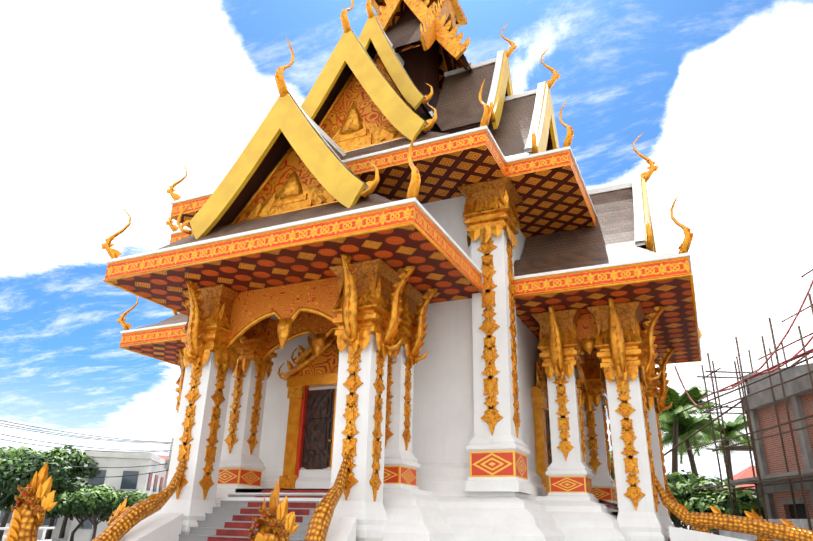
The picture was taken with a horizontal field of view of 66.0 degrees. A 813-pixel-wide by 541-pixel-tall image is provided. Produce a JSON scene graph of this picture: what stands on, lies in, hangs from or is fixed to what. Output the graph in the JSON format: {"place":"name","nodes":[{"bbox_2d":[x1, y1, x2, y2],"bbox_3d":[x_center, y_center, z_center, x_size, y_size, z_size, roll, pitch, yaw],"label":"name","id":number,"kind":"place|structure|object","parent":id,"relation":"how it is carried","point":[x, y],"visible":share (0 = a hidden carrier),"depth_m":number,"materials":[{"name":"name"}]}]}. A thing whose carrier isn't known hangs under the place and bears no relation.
{"place":"outdoors","nodes":[
{"label":"outdoors","id":0,"kind":"place"},
{"bbox_2d":[2,533,67,540],"bbox_3d":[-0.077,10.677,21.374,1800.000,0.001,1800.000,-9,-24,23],"label":"ground","id":1,"kind":"structure","parent":0,"point":[40,538],"depth_m":55.32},
{"bbox_2d":[0,493,12,532],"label":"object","id":2,"kind":"structure","parent":1,"relation":"on","point":[2,513],"depth_m":69.41,"materials":[{"name":"paint"}]},
{"bbox_2d":[0,527,54,540],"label":"roadside railing","id":3,"kind":"object","parent":1,"relation":"on","point":[43,535],"visible":0.48,"depth_m":23.87,"materials":[{"name":"white metal"}]},
{"bbox_2d":[0,445,87,540],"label":"tree","id":4,"kind":"object","parent":1,"relation":"on","point":[20,453],"visible":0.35,"depth_m":48.41,"materials":[{"name":"green plant"}]},
{"bbox_2d":[0,455,91,513],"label":"tree","id":5,"kind":"object","parent":1,"relation":"on","point":[14,476],"visible":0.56,"depth_m":38.29,"materials":[{"name":"green plant"}]},
{"bbox_2d":[37,515,71,536],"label":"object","id":6,"kind":"structure","parent":1,"relation":"on","point":[57,526],"depth_m":61.13,"materials":[{"name":"paint"}]},
{"bbox_2d":[58,515,67,537],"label":"tree","id":7,"kind":"object","parent":1,"relation":"on","point":[62,530],"depth_m":57.59,"materials":[{"name":"brown plant"}]},
{"bbox_2d":[45,457,98,539],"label":"tree","id":8,"kind":"object","parent":1,"relation":"on","point":[78,472],"visible":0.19,"depth_m":50.07,"materials":[{"name":"green plant"}]},
{"bbox_2d":[45,482,107,540],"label":"tree","id":9,"kind":"object","parent":1,"relation":"on","point":[51,514],"visible":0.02,"depth_m":43.55,"materials":[{"name":"green plant"}]},
{"bbox_2d":[0,420,173,488],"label":"power lines","id":10,"kind":"object","parent":1,"relation":"on","point":[167,464],"visible":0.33,"depth_m":45.20,"materials":[{"name":"grey metal"}]},
{"bbox_2d":[5,456,185,540],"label":"naga balustrade","id":11,"kind":"object","parent":1,"relation":"on","point":[142,520],"visible":1,"depth_m":14.19,"materials":[{"name":"gold paint"}]},
{"bbox_2d":[51,484,147,540],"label":"tree","id":12,"kind":"object","parent":1,"relation":"on","point":[93,501],"visible":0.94,"depth_m":38.06,"materials":[{"name":"green plant"}]},
{"bbox_2d":[67,450,165,540],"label":"building","id":13,"kind":"structure","parent":1,"relation":"on","point":[150,484],"depth_m":50.82,"materials":[{"name":"paint"}]},
{"bbox_2d":[107,198,193,525],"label":"shrine wing","id":14,"kind":"structure","parent":1,"relation":"on","point":[161,340],"depth_m":24.34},
{"bbox_2d":[157,455,168,486],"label":"building","id":15,"kind":"structure","parent":1,"relation":"on","point":[164,457],"depth_m":62.88,"materials":[{"name":"paint"}]},
{"bbox_2d":[101,0,505,540],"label":"porch","id":16,"kind":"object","parent":1,"relation":"on","point":[299,221],"depth_m":17.33,"materials":[{"name":"white paint"}]},
{"bbox_2d":[215,489,630,540],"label":"shrine platform","id":17,"kind":"structure","parent":1,"relation":"on","point":[415,515],"depth_m":15.30,"materials":[{"name":"white paint"}]},
{"bbox_2d":[259,0,548,495],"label":"shrine","id":18,"kind":"object","parent":17,"relation":"on","point":[474,382],"visible":0.23,"depth_m":18.04,"materials":[{"name":"white paint"}]},
{"bbox_2d":[380,13,444,95],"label":"roof","id":19,"kind":"structure","parent":18,"relation":"attached to","point":[400,35],"depth_m":28.62,"materials":[{"name":"tile"}]},
{"bbox_2d":[376,0,470,73],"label":"tower gable","id":20,"kind":"structure","parent":18,"relation":"attached to","point":[391,11],"depth_m":28.14,"materials":[{"name":"metal"}]},
{"bbox_2d":[407,0,458,71],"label":"tower gable","id":21,"kind":"structure","parent":18,"relation":"attached to","point":[424,35],"depth_m":27.75,"materials":[{"name":"metal"}]},
{"bbox_2d":[395,6,471,69],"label":"tower gable","id":22,"kind":"structure","parent":18,"relation":"attached to","point":[453,59],"depth_m":29.88,"materials":[{"name":"metal"}]},
{"bbox_2d":[428,23,774,540],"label":"shrine wing","id":23,"kind":"structure","parent":1,"relation":"on","point":[604,297],"depth_m":19.02,"materials":[{"name":"white paint"}]},
{"bbox_2d":[609,451,614,479],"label":"tree","id":24,"kind":"object","parent":1,"relation":"on","point":[612,473],"visible":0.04,"depth_m":51.74,"materials":[{"name":"green plant"}]},
{"bbox_2d":[657,386,718,527],"bbox_3d":[14.964,11.113,34.204,5.066,9.591,5.457,0,-22,4],"label":"coconut palm","id":25,"kind":"object","parent":1,"relation":"on","point":[683,401],"visible":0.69,"depth_m":35.06,"materials":[{"name":"green plant"}]},
{"bbox_2d":[666,470,716,534],"bbox_3d":[14.676,12.981,32.571,5.410,4.935,6.014,8,-23,-15],"label":"bush","id":26,"kind":"object","parent":1,"relation":"on","point":[673,478],"visible":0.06,"depth_m":32.25,"materials":[{"name":"green plant"}]},
{"bbox_2d":[659,413,732,475],"bbox_3d":[16.796,12.782,36.976,5.526,8.680,4.787,21,-29,-39],"label":"coconut palm","id":27,"kind":"object","parent":1,"relation":"on","point":[687,427],"visible":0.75,"depth_m":37.41,"materials":[{"name":"green plant"}]},
{"bbox_2d":[667,475,765,534],"bbox_3d":[14.811,12.157,29.973,5.314,4.499,6.108,21,-29,-39],"label":"bush","id":28,"kind":"object","parent":1,"relation":"on","point":[720,501],"visible":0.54,"depth_m":28.90,"materials":[{"name":"green plant"}]},
{"bbox_2d":[693,414,751,479],"bbox_3d":[20.419,13.637,39.426,5.452,9.116,5.494,-13,-26,32],"label":"coconut palm","id":29,"kind":"object","parent":1,"relation":"on","point":[735,427],"visible":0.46,"depth_m":39.74,"materials":[{"name":"green plant"}]},
{"bbox_2d":[653,473,812,540],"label":"naga balustrade","id":30,"kind":"object","parent":1,"relation":"on","point":[752,524],"visible":0.9,"depth_m":15.84,"materials":[{"name":"gold paint"}]},
{"bbox_2d":[664,293,812,531],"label":"scaffolding","id":31,"kind":"object","parent":1,"relation":"on","point":[736,447],"visible":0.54,"depth_m":25.67,"materials":[{"name":"brown wood"}]},
{"bbox_2d":[674,269,812,518],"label":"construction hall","id":32,"kind":"structure","parent":1,"relation":"on","point":[771,459],"depth_m":26.11,"materials":[{"name":"metal"}]},
{"bbox_2d":[717,516,812,540],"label":"zinc hoarding","id":33,"kind":"object","parent":1,"relation":"on","point":[801,523],"visible":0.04,"depth_m":23.19,"materials":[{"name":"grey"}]},
{"bbox_2d":[0,0,812,529],"label":"sky","id":34,"kind":"structure","parent":0,"point":[102,102],"materials":[{"name":"blue"}]},
{"bbox_2d":[711,466,756,533],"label":"house","id":35,"kind":"structure","parent":0,"point":[747,472],"depth_m":69.09,"materials":[{"name":"paint"}]}
]}

